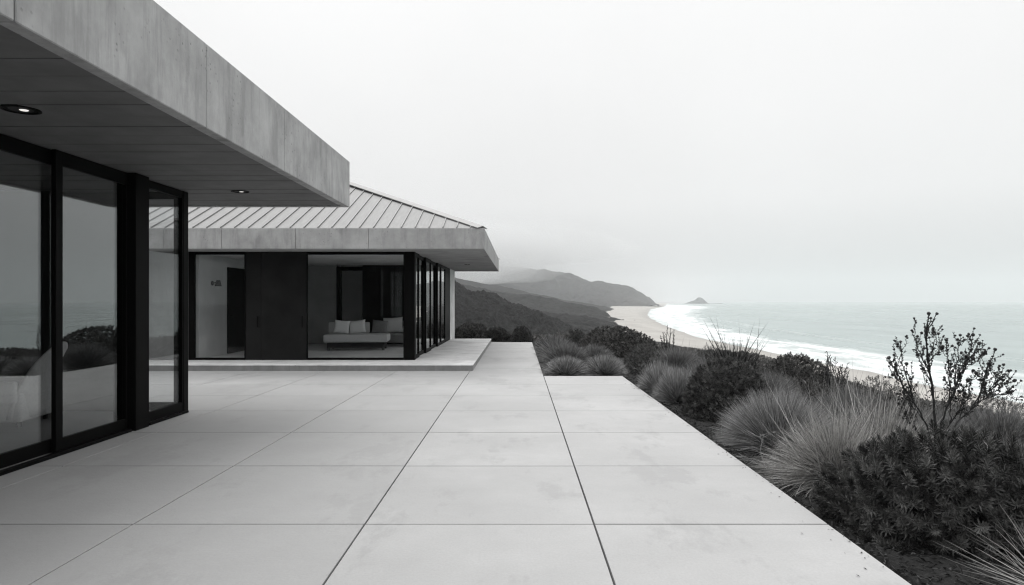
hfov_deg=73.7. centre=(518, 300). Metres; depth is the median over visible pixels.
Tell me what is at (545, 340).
fescue tuft
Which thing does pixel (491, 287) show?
hill
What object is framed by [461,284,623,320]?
hill
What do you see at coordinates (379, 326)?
pillow
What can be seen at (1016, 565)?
fescue tuft
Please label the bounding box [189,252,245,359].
window
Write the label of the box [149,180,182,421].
window
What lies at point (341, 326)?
pillow
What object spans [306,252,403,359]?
window
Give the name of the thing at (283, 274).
sliding door
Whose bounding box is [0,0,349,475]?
house
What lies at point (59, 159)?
window
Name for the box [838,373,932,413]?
leafy shrub
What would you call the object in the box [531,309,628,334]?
hill
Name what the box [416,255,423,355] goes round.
window
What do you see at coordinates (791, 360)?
leafy shrub
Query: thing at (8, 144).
window
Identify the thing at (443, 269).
window
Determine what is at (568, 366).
fescue tuft
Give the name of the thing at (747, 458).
dry twig
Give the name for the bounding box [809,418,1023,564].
leafy shrub
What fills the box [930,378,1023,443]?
fescue tuft
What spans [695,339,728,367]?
leafy shrub
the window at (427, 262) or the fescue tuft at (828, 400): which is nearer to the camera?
the fescue tuft at (828, 400)
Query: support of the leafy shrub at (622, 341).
on the ground at (927, 572)
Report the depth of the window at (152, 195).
9.84 m
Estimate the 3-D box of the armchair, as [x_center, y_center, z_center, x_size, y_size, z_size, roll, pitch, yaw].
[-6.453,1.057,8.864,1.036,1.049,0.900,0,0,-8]
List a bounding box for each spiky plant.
[660,325,674,349]
[816,357,843,400]
[821,351,849,402]
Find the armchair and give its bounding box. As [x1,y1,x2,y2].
[0,341,67,426]
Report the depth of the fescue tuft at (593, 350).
17.65 m
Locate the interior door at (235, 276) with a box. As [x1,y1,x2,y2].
[227,267,243,353]
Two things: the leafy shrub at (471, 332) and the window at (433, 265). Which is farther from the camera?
the leafy shrub at (471, 332)
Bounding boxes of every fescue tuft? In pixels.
[531,334,568,352]
[535,337,583,359]
[537,341,595,367]
[541,354,593,375]
[577,342,617,361]
[583,354,629,375]
[636,357,675,394]
[647,335,706,370]
[650,364,699,404]
[679,346,731,385]
[710,384,840,456]
[728,366,812,403]
[748,366,946,502]
[800,363,905,431]
[815,364,954,464]
[881,389,1000,457]
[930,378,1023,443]
[933,505,1023,584]
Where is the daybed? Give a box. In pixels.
[323,322,389,350]
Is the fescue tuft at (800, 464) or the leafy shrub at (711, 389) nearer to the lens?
the fescue tuft at (800, 464)
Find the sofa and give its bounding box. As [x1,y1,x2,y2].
[387,321,421,342]
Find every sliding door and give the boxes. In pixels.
[246,252,260,359]
[261,252,305,359]
[446,267,449,341]
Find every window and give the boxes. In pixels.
[0,133,50,468]
[51,149,126,452]
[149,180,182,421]
[149,192,173,409]
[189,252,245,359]
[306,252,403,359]
[416,253,418,358]
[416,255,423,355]
[424,257,430,352]
[431,261,435,348]
[436,263,440,346]
[441,265,445,343]
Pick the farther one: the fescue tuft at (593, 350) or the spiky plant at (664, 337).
the spiky plant at (664, 337)
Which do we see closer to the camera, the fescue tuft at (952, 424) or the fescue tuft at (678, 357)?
the fescue tuft at (952, 424)
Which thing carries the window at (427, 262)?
in the pavilion
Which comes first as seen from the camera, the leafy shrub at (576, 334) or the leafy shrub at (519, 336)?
the leafy shrub at (576, 334)
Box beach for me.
[606,303,1023,418]
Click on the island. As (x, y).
(698, 300)
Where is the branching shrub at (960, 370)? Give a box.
[884,312,1023,448]
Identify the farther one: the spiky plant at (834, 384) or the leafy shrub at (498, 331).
the leafy shrub at (498, 331)
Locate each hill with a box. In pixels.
[455,266,661,306]
[455,278,612,310]
[455,280,589,338]
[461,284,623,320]
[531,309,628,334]
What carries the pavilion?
on the terrace
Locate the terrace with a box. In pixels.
[0,342,910,584]
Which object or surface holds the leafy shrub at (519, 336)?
on the ground at (927, 572)
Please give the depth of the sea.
593.35 m
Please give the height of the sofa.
0.800 m
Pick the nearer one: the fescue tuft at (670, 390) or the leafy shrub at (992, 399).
the leafy shrub at (992, 399)
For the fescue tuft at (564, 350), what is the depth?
17.04 m
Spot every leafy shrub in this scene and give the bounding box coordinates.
[455,322,490,338]
[482,326,510,341]
[510,324,533,341]
[565,327,585,346]
[577,324,658,357]
[622,342,662,374]
[681,355,774,421]
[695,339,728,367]
[759,351,835,395]
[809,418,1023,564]
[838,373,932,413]
[925,387,1023,421]
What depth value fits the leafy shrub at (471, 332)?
28.06 m
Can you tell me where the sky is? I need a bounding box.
[154,0,1023,302]
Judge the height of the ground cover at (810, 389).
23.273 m
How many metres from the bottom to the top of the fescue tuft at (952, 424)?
0.938 m
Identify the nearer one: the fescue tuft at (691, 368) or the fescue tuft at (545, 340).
the fescue tuft at (691, 368)
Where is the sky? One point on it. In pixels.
(669, 151)
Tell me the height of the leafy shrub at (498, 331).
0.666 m
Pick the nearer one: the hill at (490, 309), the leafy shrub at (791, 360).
the leafy shrub at (791, 360)
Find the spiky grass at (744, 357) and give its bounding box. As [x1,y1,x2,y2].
[700,316,766,375]
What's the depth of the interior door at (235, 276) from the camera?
19.15 m
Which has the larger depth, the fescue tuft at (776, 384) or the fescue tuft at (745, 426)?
the fescue tuft at (776, 384)
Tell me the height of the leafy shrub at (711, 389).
0.935 m
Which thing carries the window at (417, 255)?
in the pavilion
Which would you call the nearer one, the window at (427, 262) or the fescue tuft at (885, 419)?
the fescue tuft at (885, 419)
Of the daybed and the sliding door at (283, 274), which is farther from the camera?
the daybed
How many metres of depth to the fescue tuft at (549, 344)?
19.57 m
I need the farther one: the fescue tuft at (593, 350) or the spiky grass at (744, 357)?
the fescue tuft at (593, 350)
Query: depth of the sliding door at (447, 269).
24.75 m
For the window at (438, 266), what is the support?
in the pavilion
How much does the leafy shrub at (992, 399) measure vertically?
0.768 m
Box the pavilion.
[149,182,498,370]
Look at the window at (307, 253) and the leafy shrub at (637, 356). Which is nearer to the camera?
the leafy shrub at (637, 356)
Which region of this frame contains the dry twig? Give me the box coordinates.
[734,430,792,466]
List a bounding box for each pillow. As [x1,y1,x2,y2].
[333,320,349,333]
[350,319,365,332]
[372,320,387,332]
[383,317,402,332]
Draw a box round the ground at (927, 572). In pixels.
[491,306,1023,584]
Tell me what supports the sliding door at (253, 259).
in the pavilion
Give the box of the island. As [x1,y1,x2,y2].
[685,297,721,303]
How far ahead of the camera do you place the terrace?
5.61 m
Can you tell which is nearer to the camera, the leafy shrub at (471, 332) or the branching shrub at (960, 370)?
the branching shrub at (960, 370)
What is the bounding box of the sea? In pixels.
[648,302,1023,402]
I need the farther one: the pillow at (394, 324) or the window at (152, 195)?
the pillow at (394, 324)
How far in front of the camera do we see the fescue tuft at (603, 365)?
15.03 m
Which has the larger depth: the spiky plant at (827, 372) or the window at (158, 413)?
the spiky plant at (827, 372)
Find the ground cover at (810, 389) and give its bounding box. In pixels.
[455,330,1023,445]
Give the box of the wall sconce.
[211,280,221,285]
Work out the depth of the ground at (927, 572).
4.48 m
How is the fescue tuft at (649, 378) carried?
on the ground at (927, 572)

